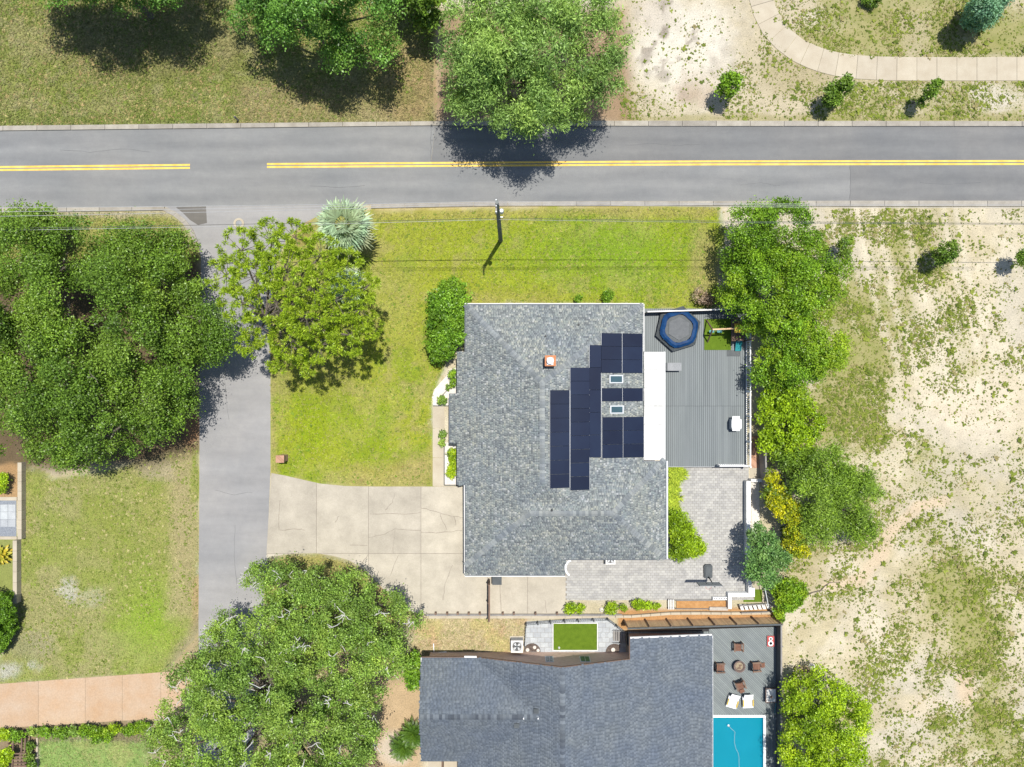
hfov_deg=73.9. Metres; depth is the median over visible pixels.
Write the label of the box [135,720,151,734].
border bush
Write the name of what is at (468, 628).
grass
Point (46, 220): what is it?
young oak
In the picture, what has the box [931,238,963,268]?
lot sapling
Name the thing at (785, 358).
yellowish tree
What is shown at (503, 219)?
power line
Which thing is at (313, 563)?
grass
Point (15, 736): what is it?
border bush
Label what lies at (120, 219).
lawn
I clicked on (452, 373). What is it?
shrub
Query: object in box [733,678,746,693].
wooden chair
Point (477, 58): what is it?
feathery tree
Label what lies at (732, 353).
door mat
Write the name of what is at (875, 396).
weeds
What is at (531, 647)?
mulch bed
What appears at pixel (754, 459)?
brick path
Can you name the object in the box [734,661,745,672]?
fire bowl
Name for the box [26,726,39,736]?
border bush
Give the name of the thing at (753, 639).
pool deck
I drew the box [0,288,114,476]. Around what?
oak tree
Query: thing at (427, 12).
understory tree
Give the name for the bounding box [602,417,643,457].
solar array
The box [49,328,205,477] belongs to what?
oak tree
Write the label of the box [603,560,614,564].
air conditioner
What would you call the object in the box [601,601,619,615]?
lime shrub
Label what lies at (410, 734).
sago palm
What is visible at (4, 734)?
border bush
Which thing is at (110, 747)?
lawn
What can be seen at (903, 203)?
kerb
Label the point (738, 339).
play set
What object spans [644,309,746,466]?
deck
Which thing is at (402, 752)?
sago palm
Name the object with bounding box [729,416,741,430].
grill cart
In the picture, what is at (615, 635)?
wooden steps
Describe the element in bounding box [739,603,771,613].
steps
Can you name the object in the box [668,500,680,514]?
strap leaf plant
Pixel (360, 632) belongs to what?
spreading oak
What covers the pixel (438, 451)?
front walk
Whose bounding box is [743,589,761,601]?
turf patch
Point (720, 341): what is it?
turf rug
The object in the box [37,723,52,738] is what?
border bush
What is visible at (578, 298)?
shrub
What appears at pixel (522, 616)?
retaining strip
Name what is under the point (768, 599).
stair rail
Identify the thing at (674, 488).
strap leaf plant
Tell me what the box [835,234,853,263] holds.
lot sapling
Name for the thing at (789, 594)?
round bush
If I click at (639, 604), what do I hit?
lime shrub
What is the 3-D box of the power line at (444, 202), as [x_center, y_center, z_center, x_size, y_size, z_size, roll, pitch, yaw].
[0.206,-12.309,46.621,81.873,0.668,0.220,0,90,0]
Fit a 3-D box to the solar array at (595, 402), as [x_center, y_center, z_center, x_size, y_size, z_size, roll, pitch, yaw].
[6.688,1.418,54.664,0.997,0.324,9.024,0,90,0]
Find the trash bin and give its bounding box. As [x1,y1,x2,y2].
[492,577,501,584]
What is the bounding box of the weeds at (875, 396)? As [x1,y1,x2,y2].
[619,0,1023,766]
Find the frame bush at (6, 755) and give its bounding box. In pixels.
[0,745,15,766]
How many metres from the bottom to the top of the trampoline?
0.882 m
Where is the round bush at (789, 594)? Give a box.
[769,575,809,613]
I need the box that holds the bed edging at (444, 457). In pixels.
[433,405,456,485]
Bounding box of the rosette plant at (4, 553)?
[0,545,12,564]
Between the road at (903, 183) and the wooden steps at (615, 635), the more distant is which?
the road at (903, 183)
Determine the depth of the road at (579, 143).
58.49 m
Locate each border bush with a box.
[0,727,10,741]
[8,727,27,743]
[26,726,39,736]
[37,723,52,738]
[50,725,70,741]
[67,723,79,737]
[77,723,99,740]
[89,723,112,745]
[108,722,120,735]
[119,722,139,738]
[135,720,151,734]
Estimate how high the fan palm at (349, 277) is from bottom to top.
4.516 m
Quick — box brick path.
[751,436,758,467]
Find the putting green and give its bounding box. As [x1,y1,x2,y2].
[553,623,597,650]
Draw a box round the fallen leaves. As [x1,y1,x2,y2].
[275,209,715,484]
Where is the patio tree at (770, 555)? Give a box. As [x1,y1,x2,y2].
[739,520,793,592]
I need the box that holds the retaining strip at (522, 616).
[429,616,615,617]
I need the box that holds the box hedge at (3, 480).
[0,471,11,493]
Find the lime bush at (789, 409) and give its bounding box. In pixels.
[752,380,831,467]
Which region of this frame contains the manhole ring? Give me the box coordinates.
[233,218,243,227]
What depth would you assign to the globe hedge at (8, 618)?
56.81 m
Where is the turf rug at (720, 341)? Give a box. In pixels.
[704,319,730,349]
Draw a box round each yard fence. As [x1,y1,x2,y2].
[524,617,626,647]
[758,436,767,485]
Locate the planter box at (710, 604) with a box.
[675,599,727,610]
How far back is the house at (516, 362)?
55.04 m
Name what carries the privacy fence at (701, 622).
on the ground at (744, 38)
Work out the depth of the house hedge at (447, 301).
55.65 m
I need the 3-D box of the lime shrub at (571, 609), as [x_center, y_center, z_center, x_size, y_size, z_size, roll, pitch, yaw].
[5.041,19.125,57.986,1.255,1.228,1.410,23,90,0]
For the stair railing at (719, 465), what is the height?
1.550 m
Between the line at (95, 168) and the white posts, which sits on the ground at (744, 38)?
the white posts
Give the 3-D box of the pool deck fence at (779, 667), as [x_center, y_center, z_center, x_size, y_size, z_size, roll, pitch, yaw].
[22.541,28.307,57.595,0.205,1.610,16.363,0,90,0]
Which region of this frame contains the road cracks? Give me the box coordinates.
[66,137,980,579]
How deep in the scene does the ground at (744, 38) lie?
58.50 m
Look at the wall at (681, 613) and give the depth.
58.20 m
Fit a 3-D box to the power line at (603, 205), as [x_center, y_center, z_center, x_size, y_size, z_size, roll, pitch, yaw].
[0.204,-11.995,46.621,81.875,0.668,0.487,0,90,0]
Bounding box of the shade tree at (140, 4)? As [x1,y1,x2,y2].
[8,0,182,27]
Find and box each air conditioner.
[510,636,523,652]
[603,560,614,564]
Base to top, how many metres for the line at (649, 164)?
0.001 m
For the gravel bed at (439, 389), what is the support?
on the ground at (744, 38)
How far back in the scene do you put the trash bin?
57.48 m
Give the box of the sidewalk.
[749,0,1023,80]
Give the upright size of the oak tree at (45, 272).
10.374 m
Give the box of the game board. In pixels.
[767,636,773,646]
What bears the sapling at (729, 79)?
on the ground at (744, 38)
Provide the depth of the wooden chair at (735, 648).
57.62 m
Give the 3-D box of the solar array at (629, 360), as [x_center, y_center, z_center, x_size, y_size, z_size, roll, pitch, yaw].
[8.931,-2.467,55.171,3.512,0.892,3.215,0,90,0]
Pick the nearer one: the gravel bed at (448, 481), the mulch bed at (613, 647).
the mulch bed at (613, 647)
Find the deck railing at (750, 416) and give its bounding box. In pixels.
[746,316,751,467]
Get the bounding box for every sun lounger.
[725,694,740,708]
[742,695,753,707]
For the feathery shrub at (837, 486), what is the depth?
54.64 m
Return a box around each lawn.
[0,0,432,124]
[0,442,197,683]
[2,211,197,259]
[39,730,158,766]
[270,207,720,485]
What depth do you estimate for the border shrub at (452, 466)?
57.84 m
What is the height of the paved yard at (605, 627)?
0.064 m
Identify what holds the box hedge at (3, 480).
on the ground at (744, 38)
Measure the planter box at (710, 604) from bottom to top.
0.300 m
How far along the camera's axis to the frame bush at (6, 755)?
57.51 m
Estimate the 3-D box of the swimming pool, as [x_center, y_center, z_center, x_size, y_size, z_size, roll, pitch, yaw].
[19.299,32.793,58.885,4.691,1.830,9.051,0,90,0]
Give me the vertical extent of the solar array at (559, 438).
0.467 m
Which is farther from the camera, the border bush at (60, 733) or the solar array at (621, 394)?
the border bush at (60, 733)
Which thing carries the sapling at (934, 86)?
on the ground at (744, 38)
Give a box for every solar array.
[550,390,569,487]
[570,368,589,489]
[589,345,600,456]
[601,333,642,372]
[601,388,642,400]
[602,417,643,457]
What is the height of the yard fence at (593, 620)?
0.950 m
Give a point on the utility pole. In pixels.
(498, 211)
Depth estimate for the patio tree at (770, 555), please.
54.87 m
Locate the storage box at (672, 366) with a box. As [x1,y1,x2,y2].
[665,363,680,370]
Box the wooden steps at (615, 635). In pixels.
[613,629,625,644]
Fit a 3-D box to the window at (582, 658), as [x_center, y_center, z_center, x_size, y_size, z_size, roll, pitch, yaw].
[6.115,23.062,56.925,0.871,1.150,0.075,0,90,0]
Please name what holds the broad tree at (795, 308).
on the ground at (744, 38)
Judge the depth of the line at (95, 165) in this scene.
58.49 m
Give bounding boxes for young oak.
[23,200,70,242]
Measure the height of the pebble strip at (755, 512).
0.001 m
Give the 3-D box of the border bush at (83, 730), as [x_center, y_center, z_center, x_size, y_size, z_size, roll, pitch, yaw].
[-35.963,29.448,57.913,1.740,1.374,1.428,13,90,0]
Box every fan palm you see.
[314,195,377,256]
[324,264,367,302]
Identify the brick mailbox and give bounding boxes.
[276,454,287,462]
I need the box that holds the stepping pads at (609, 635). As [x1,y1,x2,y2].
[600,632,612,637]
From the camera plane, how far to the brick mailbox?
57.25 m
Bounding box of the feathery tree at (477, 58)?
[424,0,638,155]
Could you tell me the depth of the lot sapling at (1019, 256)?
56.32 m
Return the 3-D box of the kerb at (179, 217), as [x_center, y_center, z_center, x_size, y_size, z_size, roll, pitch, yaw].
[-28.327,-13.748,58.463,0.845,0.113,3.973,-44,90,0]
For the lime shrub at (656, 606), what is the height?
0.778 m
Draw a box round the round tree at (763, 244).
[716,195,845,295]
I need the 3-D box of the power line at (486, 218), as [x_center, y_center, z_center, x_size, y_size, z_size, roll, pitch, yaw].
[0.222,-11.984,50.657,88.697,0.547,0.598,0,90,0]
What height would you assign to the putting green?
0.055 m
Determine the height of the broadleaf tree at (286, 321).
12.377 m
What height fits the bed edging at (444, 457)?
0.100 m
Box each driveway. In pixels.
[0,671,200,727]
[266,473,565,613]
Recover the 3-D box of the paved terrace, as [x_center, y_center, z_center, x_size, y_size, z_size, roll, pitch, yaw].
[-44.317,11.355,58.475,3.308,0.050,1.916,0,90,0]
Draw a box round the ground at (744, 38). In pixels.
[0,0,1023,766]
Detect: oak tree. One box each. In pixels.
[0,196,96,339]
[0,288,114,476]
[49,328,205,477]
[75,206,209,327]
[83,296,243,398]
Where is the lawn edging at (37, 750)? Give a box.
[36,737,38,766]
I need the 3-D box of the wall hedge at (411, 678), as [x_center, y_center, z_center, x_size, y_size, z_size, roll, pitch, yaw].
[-8.328,24.017,57.276,2.392,2.649,3.526,0,90,0]
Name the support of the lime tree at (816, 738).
on the ground at (744, 38)
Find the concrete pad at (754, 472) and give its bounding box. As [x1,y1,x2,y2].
[750,468,759,477]
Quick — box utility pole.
[495,199,503,241]
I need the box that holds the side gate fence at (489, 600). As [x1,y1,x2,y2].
[488,578,489,622]
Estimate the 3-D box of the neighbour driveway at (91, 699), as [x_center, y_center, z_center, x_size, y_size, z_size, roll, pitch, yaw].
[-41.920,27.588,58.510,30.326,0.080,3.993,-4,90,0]
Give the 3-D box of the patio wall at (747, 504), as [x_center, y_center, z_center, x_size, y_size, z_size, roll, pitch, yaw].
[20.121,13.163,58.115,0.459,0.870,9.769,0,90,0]
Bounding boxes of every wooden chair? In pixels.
[714,661,724,672]
[733,641,743,651]
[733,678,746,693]
[750,660,764,672]
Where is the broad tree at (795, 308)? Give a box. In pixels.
[712,250,862,345]
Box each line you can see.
[0,164,189,167]
[0,167,189,170]
[4,201,979,207]
[6,202,902,211]
[6,218,913,228]
[33,204,1023,215]
[44,219,1023,229]
[267,160,1023,164]
[267,163,1023,167]
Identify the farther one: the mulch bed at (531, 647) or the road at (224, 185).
the road at (224, 185)
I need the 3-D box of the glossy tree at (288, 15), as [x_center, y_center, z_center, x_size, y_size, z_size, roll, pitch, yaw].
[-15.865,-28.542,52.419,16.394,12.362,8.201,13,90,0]
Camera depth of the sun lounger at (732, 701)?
57.72 m
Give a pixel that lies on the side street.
(234, 453)
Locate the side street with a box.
[167,204,369,766]
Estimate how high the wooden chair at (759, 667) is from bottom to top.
1.070 m
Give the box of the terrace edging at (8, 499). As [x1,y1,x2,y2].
[0,497,16,539]
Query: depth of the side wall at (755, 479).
57.80 m
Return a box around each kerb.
[0,121,1023,130]
[0,207,164,212]
[163,207,197,242]
[371,201,1023,207]
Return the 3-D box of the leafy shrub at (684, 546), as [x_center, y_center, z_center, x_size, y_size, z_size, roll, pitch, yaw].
[14.118,12.830,57.378,3.773,2.444,5.276,-29,90,0]
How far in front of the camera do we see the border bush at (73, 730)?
57.72 m
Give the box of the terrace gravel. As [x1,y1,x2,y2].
[0,501,15,535]
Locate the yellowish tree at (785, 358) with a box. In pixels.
[745,309,854,399]
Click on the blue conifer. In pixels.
(980, 15)
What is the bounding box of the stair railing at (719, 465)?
[716,464,749,466]
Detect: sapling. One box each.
[711,68,745,100]
[821,71,858,108]
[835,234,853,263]
[912,76,944,107]
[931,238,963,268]
[1008,248,1023,267]
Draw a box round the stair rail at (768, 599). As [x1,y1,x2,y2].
[765,589,772,610]
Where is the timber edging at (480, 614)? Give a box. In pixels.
[426,611,621,615]
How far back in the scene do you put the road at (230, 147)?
58.49 m
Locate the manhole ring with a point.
(237, 219)
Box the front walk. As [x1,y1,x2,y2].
[433,406,443,485]
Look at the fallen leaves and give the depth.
58.47 m
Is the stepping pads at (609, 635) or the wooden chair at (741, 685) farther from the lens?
the stepping pads at (609, 635)
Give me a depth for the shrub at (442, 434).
57.98 m
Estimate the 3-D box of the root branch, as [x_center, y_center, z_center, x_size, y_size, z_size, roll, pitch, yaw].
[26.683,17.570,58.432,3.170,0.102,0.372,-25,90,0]
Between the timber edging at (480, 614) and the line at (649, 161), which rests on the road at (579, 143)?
the line at (649, 161)
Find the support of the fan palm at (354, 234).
on the lawn at (645, 249)
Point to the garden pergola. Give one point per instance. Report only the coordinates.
(20, 756)
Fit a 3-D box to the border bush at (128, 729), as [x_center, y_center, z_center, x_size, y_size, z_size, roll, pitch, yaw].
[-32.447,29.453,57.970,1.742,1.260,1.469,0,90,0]
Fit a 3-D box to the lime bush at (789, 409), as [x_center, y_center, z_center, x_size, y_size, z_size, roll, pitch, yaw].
[23.226,3.332,56.548,6.535,4.105,7.616,0,90,0]
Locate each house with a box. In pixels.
[418,633,712,766]
[449,303,667,576]
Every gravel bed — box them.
[432,368,456,405]
[445,443,456,484]
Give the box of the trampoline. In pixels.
[656,306,699,350]
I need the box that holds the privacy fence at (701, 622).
[623,615,781,628]
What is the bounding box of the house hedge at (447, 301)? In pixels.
[421,274,472,366]
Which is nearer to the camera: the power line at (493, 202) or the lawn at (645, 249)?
the power line at (493, 202)
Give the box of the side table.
[765,687,776,702]
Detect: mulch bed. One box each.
[524,643,539,651]
[606,644,619,651]
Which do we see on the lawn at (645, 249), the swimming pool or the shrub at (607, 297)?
the shrub at (607, 297)
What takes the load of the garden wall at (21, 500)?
on the ground at (744, 38)
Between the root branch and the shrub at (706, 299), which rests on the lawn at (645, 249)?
the shrub at (706, 299)
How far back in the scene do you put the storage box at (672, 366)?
57.32 m
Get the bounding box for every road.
[0,126,434,168]
[0,163,849,207]
[431,126,1023,163]
[850,165,1023,200]
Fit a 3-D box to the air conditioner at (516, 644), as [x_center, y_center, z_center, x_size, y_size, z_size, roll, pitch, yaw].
[0.424,22.309,58.069,1.230,0.863,1.230,0,90,0]
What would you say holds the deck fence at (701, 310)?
on the deck at (705, 396)
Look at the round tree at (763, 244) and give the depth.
53.70 m
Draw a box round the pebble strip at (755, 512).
[751,482,759,531]
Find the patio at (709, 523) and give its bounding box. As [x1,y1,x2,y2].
[566,466,753,599]
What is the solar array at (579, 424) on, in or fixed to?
on the house at (516, 362)
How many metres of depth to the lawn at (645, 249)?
58.50 m
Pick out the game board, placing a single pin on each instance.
(770, 641)
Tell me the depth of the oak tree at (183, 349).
51.22 m
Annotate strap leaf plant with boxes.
[668,466,689,485]
[668,476,682,496]
[668,492,684,505]
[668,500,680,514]
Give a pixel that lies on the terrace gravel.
(7, 531)
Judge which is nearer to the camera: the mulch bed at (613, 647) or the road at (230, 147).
the mulch bed at (613, 647)
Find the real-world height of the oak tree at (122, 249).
11.160 m
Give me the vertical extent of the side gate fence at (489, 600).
1.860 m
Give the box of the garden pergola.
[7,738,26,766]
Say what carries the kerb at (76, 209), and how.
on the ground at (744, 38)
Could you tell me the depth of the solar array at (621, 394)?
55.12 m
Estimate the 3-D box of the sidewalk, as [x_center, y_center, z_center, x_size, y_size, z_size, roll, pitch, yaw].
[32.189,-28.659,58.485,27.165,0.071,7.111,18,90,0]
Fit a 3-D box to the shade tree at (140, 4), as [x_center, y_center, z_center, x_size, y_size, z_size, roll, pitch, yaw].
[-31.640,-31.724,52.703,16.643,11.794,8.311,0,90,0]
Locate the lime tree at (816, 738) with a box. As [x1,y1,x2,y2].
[775,658,875,766]
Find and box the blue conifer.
[959,0,1014,36]
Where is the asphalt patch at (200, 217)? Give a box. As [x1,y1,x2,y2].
[176,206,206,224]
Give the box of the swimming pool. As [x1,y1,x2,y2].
[713,714,765,766]
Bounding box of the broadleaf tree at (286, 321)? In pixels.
[202,216,383,380]
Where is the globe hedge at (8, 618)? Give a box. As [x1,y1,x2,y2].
[0,590,19,655]
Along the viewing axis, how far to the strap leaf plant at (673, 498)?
58.05 m
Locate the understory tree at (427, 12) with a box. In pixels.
[399,0,446,36]
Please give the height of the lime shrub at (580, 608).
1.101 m
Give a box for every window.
[545,656,553,661]
[579,656,590,661]
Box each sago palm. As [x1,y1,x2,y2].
[388,730,417,764]
[398,715,420,748]
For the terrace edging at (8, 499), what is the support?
on the terrace gravel
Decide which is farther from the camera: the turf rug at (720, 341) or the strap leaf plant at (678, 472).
the strap leaf plant at (678, 472)
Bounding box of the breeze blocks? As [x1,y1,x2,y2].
[712,596,726,599]
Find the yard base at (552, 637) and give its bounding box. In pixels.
[525,619,624,651]
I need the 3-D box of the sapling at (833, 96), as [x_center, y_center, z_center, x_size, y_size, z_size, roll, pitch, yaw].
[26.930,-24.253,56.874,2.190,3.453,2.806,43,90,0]
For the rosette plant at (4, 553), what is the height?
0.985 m
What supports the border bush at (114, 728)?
on the ground at (744, 38)
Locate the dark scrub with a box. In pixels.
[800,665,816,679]
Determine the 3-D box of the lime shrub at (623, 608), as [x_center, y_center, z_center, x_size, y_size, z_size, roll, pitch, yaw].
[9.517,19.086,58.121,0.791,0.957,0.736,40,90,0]
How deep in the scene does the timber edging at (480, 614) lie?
58.28 m
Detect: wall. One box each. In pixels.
[13,462,25,602]
[615,611,770,617]
[726,586,754,608]
[744,480,750,595]
[748,478,761,481]
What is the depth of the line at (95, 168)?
58.49 m
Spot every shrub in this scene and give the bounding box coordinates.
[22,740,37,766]
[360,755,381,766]
[436,383,451,405]
[438,428,447,447]
[445,447,456,479]
[447,367,456,387]
[563,602,576,615]
[574,293,582,302]
[575,603,586,613]
[601,288,614,302]
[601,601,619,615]
[620,603,627,612]
[631,598,652,610]
[652,602,661,610]
[668,506,707,564]
[692,285,715,306]
[759,467,811,560]
[767,432,889,551]
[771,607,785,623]
[861,0,881,8]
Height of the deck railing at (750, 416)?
1.620 m
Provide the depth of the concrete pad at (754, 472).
58.48 m
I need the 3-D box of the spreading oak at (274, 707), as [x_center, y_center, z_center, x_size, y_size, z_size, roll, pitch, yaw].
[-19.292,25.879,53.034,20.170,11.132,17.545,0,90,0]
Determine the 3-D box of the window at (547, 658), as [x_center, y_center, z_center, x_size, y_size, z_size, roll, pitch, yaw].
[3.130,23.062,56.925,0.705,1.150,0.075,0,90,0]
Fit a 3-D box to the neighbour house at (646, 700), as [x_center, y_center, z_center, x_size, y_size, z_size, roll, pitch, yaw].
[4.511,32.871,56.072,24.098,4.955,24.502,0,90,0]
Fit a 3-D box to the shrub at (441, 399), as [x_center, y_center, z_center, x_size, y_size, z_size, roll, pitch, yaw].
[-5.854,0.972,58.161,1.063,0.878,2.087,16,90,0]
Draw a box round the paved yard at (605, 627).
[525,618,625,651]
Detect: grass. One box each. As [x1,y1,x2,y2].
[265,554,417,648]
[400,616,524,658]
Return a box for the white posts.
[667,599,674,609]
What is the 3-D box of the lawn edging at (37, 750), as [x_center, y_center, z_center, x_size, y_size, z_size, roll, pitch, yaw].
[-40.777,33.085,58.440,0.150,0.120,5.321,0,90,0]
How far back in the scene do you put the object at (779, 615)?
57.57 m
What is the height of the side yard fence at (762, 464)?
1.560 m
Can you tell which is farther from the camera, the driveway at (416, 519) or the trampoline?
the driveway at (416, 519)
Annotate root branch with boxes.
[807,582,835,595]
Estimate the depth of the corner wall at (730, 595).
57.90 m
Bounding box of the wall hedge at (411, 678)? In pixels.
[402,648,420,692]
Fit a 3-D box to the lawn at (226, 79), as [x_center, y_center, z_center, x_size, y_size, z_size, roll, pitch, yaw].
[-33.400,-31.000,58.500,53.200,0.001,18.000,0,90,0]
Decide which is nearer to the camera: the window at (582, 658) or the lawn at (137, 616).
the window at (582, 658)
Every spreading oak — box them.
[132,605,392,766]
[237,548,428,694]
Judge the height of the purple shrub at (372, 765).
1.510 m
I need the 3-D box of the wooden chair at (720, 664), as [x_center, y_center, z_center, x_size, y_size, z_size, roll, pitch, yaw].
[17.591,24.048,57.465,0.850,1.070,0.850,0,90,0]
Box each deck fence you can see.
[644,309,749,313]
[775,624,782,766]
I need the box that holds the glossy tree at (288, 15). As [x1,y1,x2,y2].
[220,0,409,78]
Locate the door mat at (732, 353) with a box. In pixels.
[727,350,739,355]
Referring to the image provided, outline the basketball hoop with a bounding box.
[696,564,722,588]
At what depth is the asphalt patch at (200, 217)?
58.49 m
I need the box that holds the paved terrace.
[0,504,15,526]
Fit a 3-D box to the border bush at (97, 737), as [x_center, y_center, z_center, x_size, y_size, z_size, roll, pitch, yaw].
[-34.873,29.871,57.889,2.206,1.421,1.824,0,90,0]
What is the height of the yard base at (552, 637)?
0.001 m
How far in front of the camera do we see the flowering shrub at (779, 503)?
55.85 m
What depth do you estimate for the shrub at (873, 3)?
57.87 m
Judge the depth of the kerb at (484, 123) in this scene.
58.39 m
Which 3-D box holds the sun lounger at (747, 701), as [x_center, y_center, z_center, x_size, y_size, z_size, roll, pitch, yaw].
[20.017,26.897,57.679,0.905,0.641,1.280,-2,90,0]
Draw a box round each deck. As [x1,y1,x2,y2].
[627,626,775,766]
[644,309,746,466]
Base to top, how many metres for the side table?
0.440 m
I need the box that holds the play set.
[706,317,751,350]

